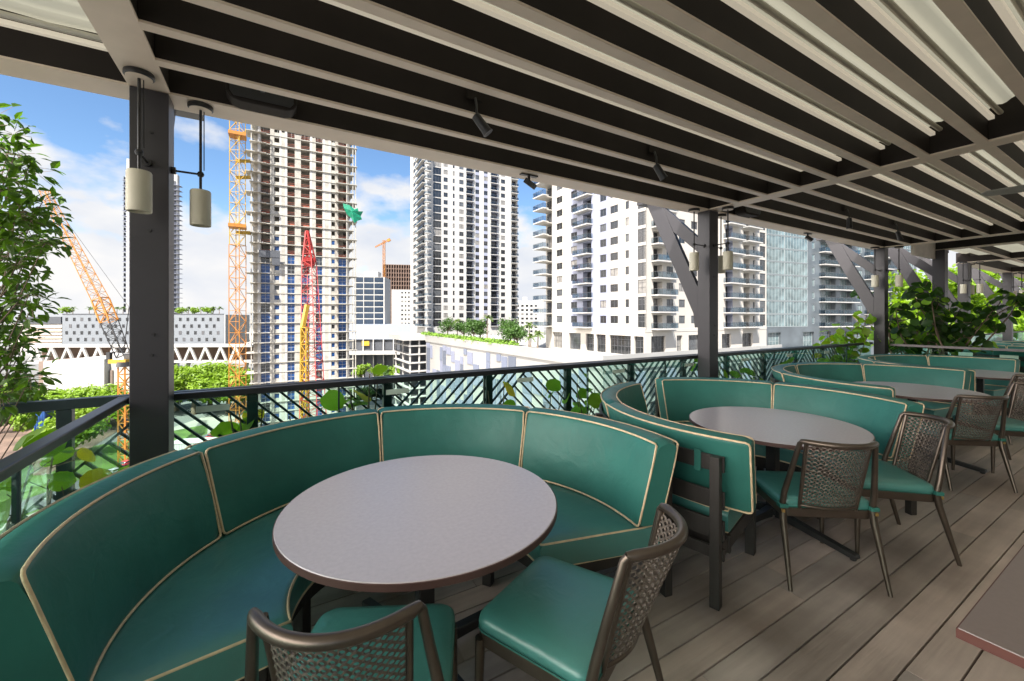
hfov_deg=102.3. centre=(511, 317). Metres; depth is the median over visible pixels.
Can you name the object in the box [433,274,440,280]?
window
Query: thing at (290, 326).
window
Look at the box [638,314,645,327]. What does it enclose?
window
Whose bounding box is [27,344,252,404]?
viaduct
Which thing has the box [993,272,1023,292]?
column
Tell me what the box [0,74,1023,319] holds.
sky
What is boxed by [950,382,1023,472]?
cane chair
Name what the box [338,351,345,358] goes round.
window
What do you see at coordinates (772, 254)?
window
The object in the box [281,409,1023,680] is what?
deck
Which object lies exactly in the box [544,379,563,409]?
seagrape plant
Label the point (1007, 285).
column
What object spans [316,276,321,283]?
window
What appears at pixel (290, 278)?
window
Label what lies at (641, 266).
window
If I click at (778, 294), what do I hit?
window
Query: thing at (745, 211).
speaker
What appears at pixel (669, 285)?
window
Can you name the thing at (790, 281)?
window
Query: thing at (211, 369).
tree
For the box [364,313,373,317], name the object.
window
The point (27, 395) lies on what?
tree
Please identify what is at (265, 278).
window
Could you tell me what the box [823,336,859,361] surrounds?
seagrape plant
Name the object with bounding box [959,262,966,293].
pendant lamp
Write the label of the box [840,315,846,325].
window
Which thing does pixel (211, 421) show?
construction ground
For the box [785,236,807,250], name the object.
window
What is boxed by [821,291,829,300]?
window
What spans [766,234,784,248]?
window
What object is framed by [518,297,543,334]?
distant apartments
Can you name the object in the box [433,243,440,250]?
window
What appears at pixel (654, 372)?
window
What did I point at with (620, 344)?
window
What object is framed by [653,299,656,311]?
window
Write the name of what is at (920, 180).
rafter
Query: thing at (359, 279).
window
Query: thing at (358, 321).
window
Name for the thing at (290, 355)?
window
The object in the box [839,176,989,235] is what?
rafter
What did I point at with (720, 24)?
rafter
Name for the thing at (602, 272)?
window
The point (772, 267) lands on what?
window
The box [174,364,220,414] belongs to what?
tree
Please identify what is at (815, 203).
rafter
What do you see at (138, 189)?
pendant lamp
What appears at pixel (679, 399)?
curved bench
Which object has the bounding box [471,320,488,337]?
tree
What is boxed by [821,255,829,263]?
window
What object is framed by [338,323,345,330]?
window
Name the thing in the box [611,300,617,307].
window
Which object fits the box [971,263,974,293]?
pendant lamp
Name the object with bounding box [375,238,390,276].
crane
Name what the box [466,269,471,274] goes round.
window
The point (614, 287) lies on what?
window
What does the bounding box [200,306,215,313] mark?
tree
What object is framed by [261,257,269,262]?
window
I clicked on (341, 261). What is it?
window
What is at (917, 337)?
seagrape tree
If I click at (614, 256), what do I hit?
window
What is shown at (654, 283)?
window
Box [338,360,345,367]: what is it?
window
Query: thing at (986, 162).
awning
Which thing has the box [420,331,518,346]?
hedge
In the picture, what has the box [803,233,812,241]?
floodlight
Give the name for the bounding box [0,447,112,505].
seagrape plant
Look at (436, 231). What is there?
window
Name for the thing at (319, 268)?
window
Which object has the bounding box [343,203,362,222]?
tarpaulin
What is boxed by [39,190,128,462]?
luffing crane
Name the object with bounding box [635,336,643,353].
window
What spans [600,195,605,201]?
window
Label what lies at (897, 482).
cane chair
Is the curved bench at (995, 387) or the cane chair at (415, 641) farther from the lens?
the curved bench at (995, 387)
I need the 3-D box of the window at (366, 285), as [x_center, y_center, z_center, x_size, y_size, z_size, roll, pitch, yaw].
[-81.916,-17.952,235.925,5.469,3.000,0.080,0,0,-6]
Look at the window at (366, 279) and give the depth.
236.00 m
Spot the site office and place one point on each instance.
(178, 445)
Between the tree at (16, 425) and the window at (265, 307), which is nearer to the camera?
the window at (265, 307)
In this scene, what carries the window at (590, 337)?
in the apartment building at (613, 286)
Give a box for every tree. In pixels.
[0,103,73,459]
[0,413,27,430]
[5,389,38,402]
[9,413,33,431]
[32,414,111,447]
[40,386,91,411]
[44,385,111,418]
[57,306,74,313]
[59,382,128,425]
[82,391,128,429]
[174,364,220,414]
[174,387,189,410]
[175,307,187,313]
[181,360,245,405]
[189,365,252,413]
[190,307,199,313]
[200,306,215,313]
[219,367,252,410]
[351,363,371,377]
[356,386,375,406]
[367,364,382,375]
[382,365,393,375]
[388,364,399,374]
[437,316,454,333]
[452,320,471,334]
[461,318,486,335]
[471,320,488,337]
[482,315,493,337]
[496,318,519,339]
[501,323,527,342]
[523,322,536,346]
[523,333,535,346]
[531,330,545,347]
[850,287,1023,354]
[852,296,953,353]
[888,267,1001,354]
[901,281,1023,355]
[952,263,1023,335]
[953,270,1023,340]
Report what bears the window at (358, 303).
in the office block at (373, 297)
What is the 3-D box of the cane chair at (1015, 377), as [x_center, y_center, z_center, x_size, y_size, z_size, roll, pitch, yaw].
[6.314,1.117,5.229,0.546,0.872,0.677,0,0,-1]
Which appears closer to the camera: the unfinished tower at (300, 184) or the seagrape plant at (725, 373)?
the seagrape plant at (725, 373)
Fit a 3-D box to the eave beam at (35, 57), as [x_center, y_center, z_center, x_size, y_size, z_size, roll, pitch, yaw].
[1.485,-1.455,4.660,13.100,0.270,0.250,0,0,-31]
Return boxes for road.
[7,423,238,520]
[174,399,392,412]
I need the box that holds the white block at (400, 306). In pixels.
[392,290,409,323]
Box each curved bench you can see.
[0,408,380,680]
[378,404,678,596]
[595,381,756,610]
[655,377,924,514]
[770,364,895,397]
[789,362,970,444]
[857,355,975,413]
[870,354,1019,415]
[963,349,1023,381]
[968,345,1023,348]
[994,341,1023,344]
[1001,341,1023,342]
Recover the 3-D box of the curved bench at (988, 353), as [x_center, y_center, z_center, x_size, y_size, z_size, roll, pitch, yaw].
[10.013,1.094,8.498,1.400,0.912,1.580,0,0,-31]
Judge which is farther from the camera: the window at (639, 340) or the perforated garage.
the perforated garage
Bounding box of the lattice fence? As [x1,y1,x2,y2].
[1,344,857,529]
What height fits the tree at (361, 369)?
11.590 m
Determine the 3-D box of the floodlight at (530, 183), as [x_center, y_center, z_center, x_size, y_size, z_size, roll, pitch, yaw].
[0.164,-1.251,3.809,0.180,0.136,0.131,0,0,-31]
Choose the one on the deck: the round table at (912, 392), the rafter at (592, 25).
the round table at (912, 392)
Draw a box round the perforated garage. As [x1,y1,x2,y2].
[62,314,249,343]
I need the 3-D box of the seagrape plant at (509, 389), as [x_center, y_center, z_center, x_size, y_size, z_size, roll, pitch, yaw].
[-0.087,1.010,3.938,0.269,0.844,0.438,0,0,-31]
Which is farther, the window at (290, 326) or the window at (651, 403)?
the window at (290, 326)
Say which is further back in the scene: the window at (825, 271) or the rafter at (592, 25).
the window at (825, 271)
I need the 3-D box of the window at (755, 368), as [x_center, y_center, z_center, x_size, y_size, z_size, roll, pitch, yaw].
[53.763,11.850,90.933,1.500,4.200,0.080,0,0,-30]
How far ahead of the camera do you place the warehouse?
172.42 m
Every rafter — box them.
[137,0,767,196]
[154,33,738,203]
[183,0,799,188]
[333,0,837,179]
[483,0,879,169]
[633,0,929,157]
[744,199,910,244]
[772,192,934,241]
[782,0,988,143]
[804,184,961,238]
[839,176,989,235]
[880,166,1020,232]
[927,155,1023,214]
[932,0,1023,104]
[971,246,1023,263]
[983,142,1023,179]
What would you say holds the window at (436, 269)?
in the residential tower at (464, 242)
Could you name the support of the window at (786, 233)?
in the glass building at (809, 288)
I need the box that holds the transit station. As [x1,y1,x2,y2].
[349,324,409,388]
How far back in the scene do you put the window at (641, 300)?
73.95 m
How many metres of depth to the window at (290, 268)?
130.52 m
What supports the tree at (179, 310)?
on the perforated garage
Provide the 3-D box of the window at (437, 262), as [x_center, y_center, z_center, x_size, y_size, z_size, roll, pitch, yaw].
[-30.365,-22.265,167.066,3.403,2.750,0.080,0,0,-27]
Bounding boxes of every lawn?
[0,424,207,522]
[349,388,398,399]
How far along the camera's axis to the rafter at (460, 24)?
2.31 m
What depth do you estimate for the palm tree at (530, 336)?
91.02 m
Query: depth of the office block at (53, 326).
225.00 m
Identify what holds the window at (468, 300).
in the residential tower at (464, 242)
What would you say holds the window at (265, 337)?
in the unfinished tower at (300, 184)
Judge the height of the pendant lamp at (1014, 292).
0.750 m
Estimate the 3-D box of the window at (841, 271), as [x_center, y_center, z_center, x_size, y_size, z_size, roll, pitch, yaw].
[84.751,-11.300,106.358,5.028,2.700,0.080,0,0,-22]
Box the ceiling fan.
[980,185,1023,195]
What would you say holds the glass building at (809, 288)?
on the ground at (182, 417)
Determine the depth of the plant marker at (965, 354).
7.15 m
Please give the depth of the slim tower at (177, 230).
261.02 m
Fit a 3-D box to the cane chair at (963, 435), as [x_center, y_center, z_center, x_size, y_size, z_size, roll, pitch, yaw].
[4.205,1.117,3.884,0.546,0.872,0.677,0,0,5]
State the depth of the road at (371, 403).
188.93 m
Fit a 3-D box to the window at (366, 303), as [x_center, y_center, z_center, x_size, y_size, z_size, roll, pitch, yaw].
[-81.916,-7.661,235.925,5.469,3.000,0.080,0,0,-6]
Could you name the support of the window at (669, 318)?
in the apartment building at (613, 286)
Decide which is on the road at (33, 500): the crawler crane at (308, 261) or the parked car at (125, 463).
the parked car at (125, 463)
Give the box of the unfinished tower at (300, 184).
[245,125,356,426]
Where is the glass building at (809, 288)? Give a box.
[759,228,926,380]
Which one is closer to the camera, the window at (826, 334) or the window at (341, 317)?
the window at (826, 334)
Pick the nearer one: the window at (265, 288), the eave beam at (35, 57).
the eave beam at (35, 57)
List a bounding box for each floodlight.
[519,173,537,189]
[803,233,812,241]
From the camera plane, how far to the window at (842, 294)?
106.84 m
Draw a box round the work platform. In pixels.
[259,250,279,265]
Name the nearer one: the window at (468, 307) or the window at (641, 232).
the window at (641, 232)
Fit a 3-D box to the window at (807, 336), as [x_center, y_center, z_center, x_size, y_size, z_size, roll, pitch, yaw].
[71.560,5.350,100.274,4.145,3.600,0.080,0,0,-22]
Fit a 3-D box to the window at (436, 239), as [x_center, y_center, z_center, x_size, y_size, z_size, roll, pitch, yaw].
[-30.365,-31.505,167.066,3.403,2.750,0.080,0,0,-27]
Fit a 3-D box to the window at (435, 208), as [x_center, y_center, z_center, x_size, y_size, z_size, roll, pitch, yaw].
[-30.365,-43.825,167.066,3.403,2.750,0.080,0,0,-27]
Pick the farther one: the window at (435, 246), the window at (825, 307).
the window at (435, 246)
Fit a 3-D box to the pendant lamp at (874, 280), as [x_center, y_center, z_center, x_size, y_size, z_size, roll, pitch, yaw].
[6.890,-0.944,7.793,0.267,0.750,0.132,0,0,-31]
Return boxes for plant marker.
[959,352,972,355]
[1000,355,1018,358]
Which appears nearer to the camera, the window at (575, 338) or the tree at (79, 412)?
the window at (575, 338)
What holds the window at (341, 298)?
in the unfinished tower at (300, 184)
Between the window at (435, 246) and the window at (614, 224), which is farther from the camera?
the window at (435, 246)
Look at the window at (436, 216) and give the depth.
166.98 m
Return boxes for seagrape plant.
[0,424,78,534]
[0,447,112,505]
[210,400,264,436]
[320,365,387,410]
[488,382,515,404]
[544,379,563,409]
[562,373,601,414]
[691,358,727,377]
[729,367,762,379]
[779,357,797,364]
[812,343,829,361]
[819,311,880,362]
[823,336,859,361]
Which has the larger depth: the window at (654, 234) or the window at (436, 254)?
the window at (436, 254)
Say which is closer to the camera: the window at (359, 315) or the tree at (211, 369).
the tree at (211, 369)
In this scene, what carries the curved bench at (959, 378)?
on the deck
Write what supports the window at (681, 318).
in the apartment building at (613, 286)
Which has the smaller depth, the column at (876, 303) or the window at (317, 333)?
the column at (876, 303)
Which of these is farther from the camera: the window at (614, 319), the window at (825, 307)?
the window at (825, 307)
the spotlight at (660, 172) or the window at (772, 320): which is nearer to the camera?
the spotlight at (660, 172)
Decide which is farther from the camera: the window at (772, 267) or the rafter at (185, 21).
the window at (772, 267)
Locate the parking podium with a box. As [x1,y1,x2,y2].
[425,335,781,415]
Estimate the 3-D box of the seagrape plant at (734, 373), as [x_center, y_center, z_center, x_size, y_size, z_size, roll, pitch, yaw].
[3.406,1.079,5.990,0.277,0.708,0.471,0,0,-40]
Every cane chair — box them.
[245,600,457,680]
[474,503,687,680]
[756,439,892,597]
[816,411,961,566]
[917,394,1017,492]
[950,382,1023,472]
[973,374,1023,444]
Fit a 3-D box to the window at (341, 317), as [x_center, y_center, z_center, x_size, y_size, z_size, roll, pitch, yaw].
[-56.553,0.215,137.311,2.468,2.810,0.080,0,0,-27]
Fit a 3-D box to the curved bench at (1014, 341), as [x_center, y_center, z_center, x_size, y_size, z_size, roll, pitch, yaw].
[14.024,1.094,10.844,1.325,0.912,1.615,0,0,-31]
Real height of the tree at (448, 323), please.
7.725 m
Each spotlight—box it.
[467,88,492,136]
[649,144,667,180]
[844,205,852,228]
[894,220,902,240]
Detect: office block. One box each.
[12,317,61,347]
[354,271,389,323]
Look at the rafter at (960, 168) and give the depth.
4.08 m
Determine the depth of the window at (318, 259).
134.24 m
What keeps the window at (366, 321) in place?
in the office block at (373, 297)
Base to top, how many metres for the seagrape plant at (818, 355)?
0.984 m
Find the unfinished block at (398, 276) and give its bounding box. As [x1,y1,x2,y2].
[383,264,409,323]
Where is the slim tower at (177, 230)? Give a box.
[122,158,182,367]
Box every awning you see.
[0,0,107,51]
[320,0,1023,171]
[836,140,1023,228]
[950,244,1023,266]
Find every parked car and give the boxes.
[109,468,119,472]
[120,460,128,465]
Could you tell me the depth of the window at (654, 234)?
76.43 m
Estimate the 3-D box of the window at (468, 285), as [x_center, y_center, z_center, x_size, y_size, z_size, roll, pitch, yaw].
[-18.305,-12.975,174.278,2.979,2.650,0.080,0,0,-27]
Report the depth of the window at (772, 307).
95.45 m
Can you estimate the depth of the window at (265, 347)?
127.37 m
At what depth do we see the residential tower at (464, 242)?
174.45 m
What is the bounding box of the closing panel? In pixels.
[911,243,934,258]
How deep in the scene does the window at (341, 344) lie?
137.27 m
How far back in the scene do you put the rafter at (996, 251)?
8.81 m
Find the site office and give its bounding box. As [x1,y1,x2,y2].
[174,437,216,449]
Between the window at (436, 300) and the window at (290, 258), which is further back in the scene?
the window at (436, 300)
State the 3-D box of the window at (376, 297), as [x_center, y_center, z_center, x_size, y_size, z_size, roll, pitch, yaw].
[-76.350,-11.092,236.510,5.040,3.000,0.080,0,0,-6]
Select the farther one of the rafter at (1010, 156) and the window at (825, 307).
the window at (825, 307)
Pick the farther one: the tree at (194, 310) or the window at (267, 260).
the tree at (194, 310)
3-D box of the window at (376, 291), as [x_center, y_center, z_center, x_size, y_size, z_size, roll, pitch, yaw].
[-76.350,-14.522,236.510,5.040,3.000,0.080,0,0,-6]
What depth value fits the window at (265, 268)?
127.37 m
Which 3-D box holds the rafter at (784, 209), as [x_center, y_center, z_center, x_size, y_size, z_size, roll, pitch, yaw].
[4.981,-1.410,6.178,5.193,0.180,0.063,0,0,-31]
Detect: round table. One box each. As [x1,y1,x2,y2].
[272,455,556,680]
[689,406,874,560]
[856,381,990,473]
[974,369,1023,414]
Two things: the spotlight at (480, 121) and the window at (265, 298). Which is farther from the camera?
the window at (265, 298)
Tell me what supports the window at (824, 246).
in the glass building at (809, 288)
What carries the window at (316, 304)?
in the unfinished tower at (300, 184)
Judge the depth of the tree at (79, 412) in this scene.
150.03 m
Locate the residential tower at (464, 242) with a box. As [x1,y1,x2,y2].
[410,157,518,334]
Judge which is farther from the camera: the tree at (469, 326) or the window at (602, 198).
the tree at (469, 326)
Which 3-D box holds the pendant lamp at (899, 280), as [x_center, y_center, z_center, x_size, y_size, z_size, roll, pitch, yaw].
[7.185,-0.944,7.732,0.132,0.750,0.247,0,0,-31]
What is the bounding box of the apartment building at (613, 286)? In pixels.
[533,182,766,354]
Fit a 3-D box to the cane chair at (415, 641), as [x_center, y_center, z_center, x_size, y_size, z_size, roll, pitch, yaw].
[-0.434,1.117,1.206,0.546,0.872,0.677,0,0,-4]
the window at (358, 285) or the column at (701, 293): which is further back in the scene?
the window at (358, 285)
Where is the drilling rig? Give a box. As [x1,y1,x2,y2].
[299,304,309,417]
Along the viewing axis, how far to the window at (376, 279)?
236.52 m
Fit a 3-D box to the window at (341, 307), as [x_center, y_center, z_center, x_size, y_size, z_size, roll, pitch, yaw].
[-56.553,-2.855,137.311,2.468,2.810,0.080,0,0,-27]
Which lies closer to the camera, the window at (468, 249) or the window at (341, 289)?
the window at (341, 289)
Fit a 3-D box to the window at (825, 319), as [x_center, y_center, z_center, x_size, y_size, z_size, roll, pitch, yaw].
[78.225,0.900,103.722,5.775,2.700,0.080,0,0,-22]
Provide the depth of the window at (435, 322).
166.98 m
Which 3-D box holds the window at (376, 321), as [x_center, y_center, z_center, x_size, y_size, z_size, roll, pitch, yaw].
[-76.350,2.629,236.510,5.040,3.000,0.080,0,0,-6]
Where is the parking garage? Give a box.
[389,333,425,405]
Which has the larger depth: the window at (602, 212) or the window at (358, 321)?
the window at (358, 321)
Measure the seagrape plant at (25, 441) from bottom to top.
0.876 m
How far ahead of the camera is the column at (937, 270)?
8.26 m
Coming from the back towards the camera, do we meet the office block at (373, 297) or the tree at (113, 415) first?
the office block at (373, 297)
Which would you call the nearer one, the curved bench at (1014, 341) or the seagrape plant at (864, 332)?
the seagrape plant at (864, 332)
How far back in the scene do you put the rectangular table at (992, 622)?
1.09 m
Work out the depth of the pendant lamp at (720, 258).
5.28 m
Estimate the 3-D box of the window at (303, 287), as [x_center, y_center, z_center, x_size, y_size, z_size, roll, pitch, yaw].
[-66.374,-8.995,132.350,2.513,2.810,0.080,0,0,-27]
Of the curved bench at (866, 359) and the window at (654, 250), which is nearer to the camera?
the curved bench at (866, 359)
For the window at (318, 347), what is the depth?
134.07 m
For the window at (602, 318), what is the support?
in the apartment building at (613, 286)
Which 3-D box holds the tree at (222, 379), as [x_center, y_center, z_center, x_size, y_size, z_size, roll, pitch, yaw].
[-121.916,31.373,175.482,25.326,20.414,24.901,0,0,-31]
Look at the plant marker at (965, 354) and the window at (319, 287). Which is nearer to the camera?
the plant marker at (965, 354)
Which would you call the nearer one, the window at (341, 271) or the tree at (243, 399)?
the window at (341, 271)
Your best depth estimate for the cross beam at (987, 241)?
7.63 m
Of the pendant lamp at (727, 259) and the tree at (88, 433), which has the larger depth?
the tree at (88, 433)
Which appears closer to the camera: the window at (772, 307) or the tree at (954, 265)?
the tree at (954, 265)
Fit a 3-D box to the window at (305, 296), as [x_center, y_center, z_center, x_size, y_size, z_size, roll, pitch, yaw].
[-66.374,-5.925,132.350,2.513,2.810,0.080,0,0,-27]
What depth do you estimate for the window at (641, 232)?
73.83 m
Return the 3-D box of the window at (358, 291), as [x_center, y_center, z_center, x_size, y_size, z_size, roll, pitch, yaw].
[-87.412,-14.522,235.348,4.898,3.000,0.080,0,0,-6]
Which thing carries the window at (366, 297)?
in the office block at (373, 297)
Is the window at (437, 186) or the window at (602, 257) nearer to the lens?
the window at (602, 257)
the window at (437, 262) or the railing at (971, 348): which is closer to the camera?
the railing at (971, 348)
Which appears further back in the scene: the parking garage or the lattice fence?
the parking garage
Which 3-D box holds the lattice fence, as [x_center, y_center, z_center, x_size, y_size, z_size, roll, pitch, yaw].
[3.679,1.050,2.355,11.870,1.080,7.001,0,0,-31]
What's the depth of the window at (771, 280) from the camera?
95.45 m
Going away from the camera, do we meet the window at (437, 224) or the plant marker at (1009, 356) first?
the plant marker at (1009, 356)
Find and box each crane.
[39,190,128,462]
[228,120,250,422]
[299,230,326,418]
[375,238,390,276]
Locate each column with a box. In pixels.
[129,86,202,466]
[637,202,717,377]
[816,238,887,353]
[888,248,947,354]
[917,250,970,332]
[956,264,1012,340]
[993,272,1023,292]
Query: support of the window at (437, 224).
in the residential tower at (464, 242)
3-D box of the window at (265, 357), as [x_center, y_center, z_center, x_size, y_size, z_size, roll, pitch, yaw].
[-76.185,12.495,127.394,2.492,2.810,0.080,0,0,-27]
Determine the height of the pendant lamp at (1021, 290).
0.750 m
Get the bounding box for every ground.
[0,319,1018,445]
[0,390,399,530]
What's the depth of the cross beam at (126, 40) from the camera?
1.95 m
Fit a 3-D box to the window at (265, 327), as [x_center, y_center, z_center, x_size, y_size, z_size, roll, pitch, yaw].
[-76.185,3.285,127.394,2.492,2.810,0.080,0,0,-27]
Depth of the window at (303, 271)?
132.38 m
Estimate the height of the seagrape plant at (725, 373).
0.926 m
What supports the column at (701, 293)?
on the deck
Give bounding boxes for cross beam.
[77,0,169,92]
[709,96,1023,210]
[885,217,1023,247]
[935,233,1023,250]
[957,251,1023,262]
[1011,266,1023,272]
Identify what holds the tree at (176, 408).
on the ground at (182, 417)
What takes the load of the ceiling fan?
hanging from the rafter at (1010, 156)
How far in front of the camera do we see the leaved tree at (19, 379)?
2.48 m
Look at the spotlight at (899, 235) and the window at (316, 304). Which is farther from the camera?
the window at (316, 304)
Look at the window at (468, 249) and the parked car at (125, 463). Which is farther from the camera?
the window at (468, 249)
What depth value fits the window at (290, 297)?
130.52 m
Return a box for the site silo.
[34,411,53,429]
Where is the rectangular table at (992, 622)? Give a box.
[956,545,1023,668]
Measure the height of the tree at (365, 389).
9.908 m
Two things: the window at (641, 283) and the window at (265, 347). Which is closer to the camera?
the window at (641, 283)
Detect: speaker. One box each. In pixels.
[225,82,296,117]
[735,206,760,217]
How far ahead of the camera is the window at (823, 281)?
104.06 m
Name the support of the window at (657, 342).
in the apartment building at (613, 286)
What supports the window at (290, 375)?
in the unfinished tower at (300, 184)
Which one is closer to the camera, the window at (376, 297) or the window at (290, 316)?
the window at (290, 316)
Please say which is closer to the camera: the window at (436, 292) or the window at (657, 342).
the window at (657, 342)
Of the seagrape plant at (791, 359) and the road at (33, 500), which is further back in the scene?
the road at (33, 500)
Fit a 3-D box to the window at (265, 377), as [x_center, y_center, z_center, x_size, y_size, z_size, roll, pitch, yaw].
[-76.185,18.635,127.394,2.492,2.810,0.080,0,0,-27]
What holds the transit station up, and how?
on the construction ground at (211, 421)
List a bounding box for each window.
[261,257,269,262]
[261,263,269,272]
[261,273,269,282]
[261,283,269,292]
[261,293,269,302]
[261,303,269,312]
[261,313,269,321]
[261,323,269,331]
[261,333,269,341]
[261,343,269,351]
[261,353,269,361]
[261,363,269,371]
[261,373,269,381]
[287,255,294,263]
[287,265,294,273]
[287,275,294,283]
[287,284,294,292]
[287,294,294,302]
[287,304,294,312]
[287,313,294,321]
[287,323,294,331]
[287,333,294,341]
[287,342,294,351]
[287,352,294,360]
[287,362,294,370]
[287,372,294,380]
[302,266,309,274]
[302,275,309,283]
[302,285,309,293]
[302,294,309,302]
[316,257,321,265]
[316,266,321,274]
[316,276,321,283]
[316,285,321,293]
[316,295,321,302]
[316,304,321,312]
[316,314,321,321]
[316,323,321,331]
[316,332,321,340]
[316,342,321,350]
[316,351,321,359]
[316,361,321,368]
[316,370,321,378]
[338,258,345,266]
[338,267,345,275]
[338,277,345,284]
[338,286,345,293]
[338,295,345,303]
[338,304,345,312]
[338,314,345,321]
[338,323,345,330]
[338,332,345,340]
[338,341,345,349]
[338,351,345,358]
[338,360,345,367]
[338,369,345,377]
[354,277,362,281]
[354,283,362,287]
[354,289,362,293]
[354,295,362,299]
[354,301,362,305]
[354,307,362,311]
[354,313,362,317]
[354,319,362,323]
[364,277,373,282]
[364,283,373,287]
[364,289,373,293]
[364,295,373,299]
[364,301,373,305]
[364,307,373,311]
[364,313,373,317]
[364,319,373,323]
[374,277,382,282]
[374,283,382,288]
[374,289,382,294]
[374,295,382,300]
[374,301,382,305]
[374,307,382,311]
[374,313,382,317]
[374,319,382,323]
[413,157,514,325]
[433,182,440,189]
[433,190,440,197]
[433,198,440,204]
[433,205,440,212]
[433,213,440,219]
[433,220,440,227]
[433,228,440,234]
[433,236,440,242]
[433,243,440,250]
[433,251,440,257]
[433,259,440,265]
[433,266,440,272]
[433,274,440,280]
[433,282,440,288]
[433,289,440,295]
[433,297,440,303]
[433,304,440,310]
[433,312,440,318]
[433,320,440,325]
[466,247,471,252]
[466,254,471,259]
[466,261,471,266]
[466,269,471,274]
[466,276,471,281]
[466,283,471,288]
[466,291,471,296]
[466,298,471,303]
[466,305,471,310]
[466,313,471,318]
[547,186,764,349]
[587,301,590,311]
[587,334,593,350]
[597,334,605,351]
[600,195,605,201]
[600,208,605,216]
[600,224,605,231]
[600,239,605,246]
[600,254,605,262]
[600,270,605,277]
[600,285,605,292]
[600,300,605,307]
[600,316,605,322]
[611,204,617,213]
[611,220,617,228]
[611,236,617,244]
[611,252,617,260]
[611,268,617,275]
[611,284,617,291]
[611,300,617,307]
[611,316,617,322]
[611,335,630,353]
[617,374,622,383]
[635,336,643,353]
[638,210,645,225]
[638,228,645,242]
[638,245,645,259]
[638,262,645,276]
[638,279,645,293]
[638,296,645,310]
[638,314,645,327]
[650,371,655,394]
[650,401,654,415]
[651,336,663,352]
[653,232,656,242]
[653,249,656,259]
[653,265,656,276]
[653,282,656,294]
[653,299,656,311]
[653,315,656,327]
[667,266,672,274]
[667,283,672,290]
[667,299,672,306]
[667,316,672,323]
[677,335,680,350]
[679,300,684,307]
[679,316,684,323]
[689,335,697,349]
[754,361,757,378]
[766,228,784,235]
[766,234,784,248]
[766,248,784,261]
[766,261,784,274]
[766,274,784,287]
[766,288,784,300]
[766,301,784,313]
[766,314,784,326]
[768,332,778,344]
[785,232,805,237]
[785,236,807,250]
[785,249,807,262]
[785,262,807,275]
[785,275,807,288]
[785,288,807,300]
[785,301,807,313]
[785,314,807,326]
[803,332,811,345]
[819,331,828,344]
[821,243,829,251]
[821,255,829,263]
[821,267,829,276]
[821,279,829,288]
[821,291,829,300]
[821,303,829,313]
[821,315,829,325]
[840,268,846,276]
[840,280,846,289]
[840,292,846,301]
[840,304,846,313]
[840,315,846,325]
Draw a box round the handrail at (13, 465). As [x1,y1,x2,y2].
[0,342,872,526]
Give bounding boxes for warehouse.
[39,355,128,394]
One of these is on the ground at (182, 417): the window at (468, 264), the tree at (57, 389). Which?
the tree at (57, 389)
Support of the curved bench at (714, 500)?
on the deck
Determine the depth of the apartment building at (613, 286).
84.57 m
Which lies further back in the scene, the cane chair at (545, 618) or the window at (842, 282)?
the window at (842, 282)
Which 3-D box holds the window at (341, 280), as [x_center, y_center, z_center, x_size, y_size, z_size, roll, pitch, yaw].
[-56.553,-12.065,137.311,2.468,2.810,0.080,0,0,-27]
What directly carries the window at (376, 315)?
in the office block at (373, 297)
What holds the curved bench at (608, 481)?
on the deck
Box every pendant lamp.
[122,66,154,213]
[171,100,213,227]
[688,208,704,270]
[713,206,733,269]
[718,214,726,272]
[870,247,880,286]
[886,246,903,286]
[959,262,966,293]
[968,261,983,292]
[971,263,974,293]
[1012,271,1023,292]
[1013,273,1016,295]
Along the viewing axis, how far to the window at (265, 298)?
127.37 m
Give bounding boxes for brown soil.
[0,417,128,474]
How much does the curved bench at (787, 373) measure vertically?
0.912 m
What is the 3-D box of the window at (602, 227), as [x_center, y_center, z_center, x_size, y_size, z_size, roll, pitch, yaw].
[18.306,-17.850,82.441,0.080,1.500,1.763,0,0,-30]
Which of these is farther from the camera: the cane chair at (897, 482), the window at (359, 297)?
the window at (359, 297)
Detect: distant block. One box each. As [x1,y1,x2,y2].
[244,330,252,343]
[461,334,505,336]
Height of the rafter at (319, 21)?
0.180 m
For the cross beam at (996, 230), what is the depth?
6.91 m
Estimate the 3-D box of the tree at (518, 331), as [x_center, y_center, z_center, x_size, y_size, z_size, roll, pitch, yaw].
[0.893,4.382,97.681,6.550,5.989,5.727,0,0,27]
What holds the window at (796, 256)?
in the glass building at (809, 288)
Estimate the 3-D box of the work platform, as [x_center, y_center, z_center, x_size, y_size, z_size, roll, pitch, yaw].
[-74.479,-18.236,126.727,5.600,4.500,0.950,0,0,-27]
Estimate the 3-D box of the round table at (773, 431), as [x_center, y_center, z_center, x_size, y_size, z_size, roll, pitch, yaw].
[1.972,1.175,3.118,1.162,0.750,1.162,0,0,-31]
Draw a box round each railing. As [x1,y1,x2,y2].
[890,344,1023,415]
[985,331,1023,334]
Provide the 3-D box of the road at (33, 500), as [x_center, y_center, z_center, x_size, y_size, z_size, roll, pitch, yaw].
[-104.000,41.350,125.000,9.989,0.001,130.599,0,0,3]
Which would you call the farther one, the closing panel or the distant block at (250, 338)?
the distant block at (250, 338)
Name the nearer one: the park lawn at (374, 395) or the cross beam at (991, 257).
the cross beam at (991, 257)
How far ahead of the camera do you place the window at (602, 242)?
82.40 m
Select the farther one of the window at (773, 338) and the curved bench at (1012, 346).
the window at (773, 338)
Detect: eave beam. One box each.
[0,9,884,249]
[956,253,1023,277]
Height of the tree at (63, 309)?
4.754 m

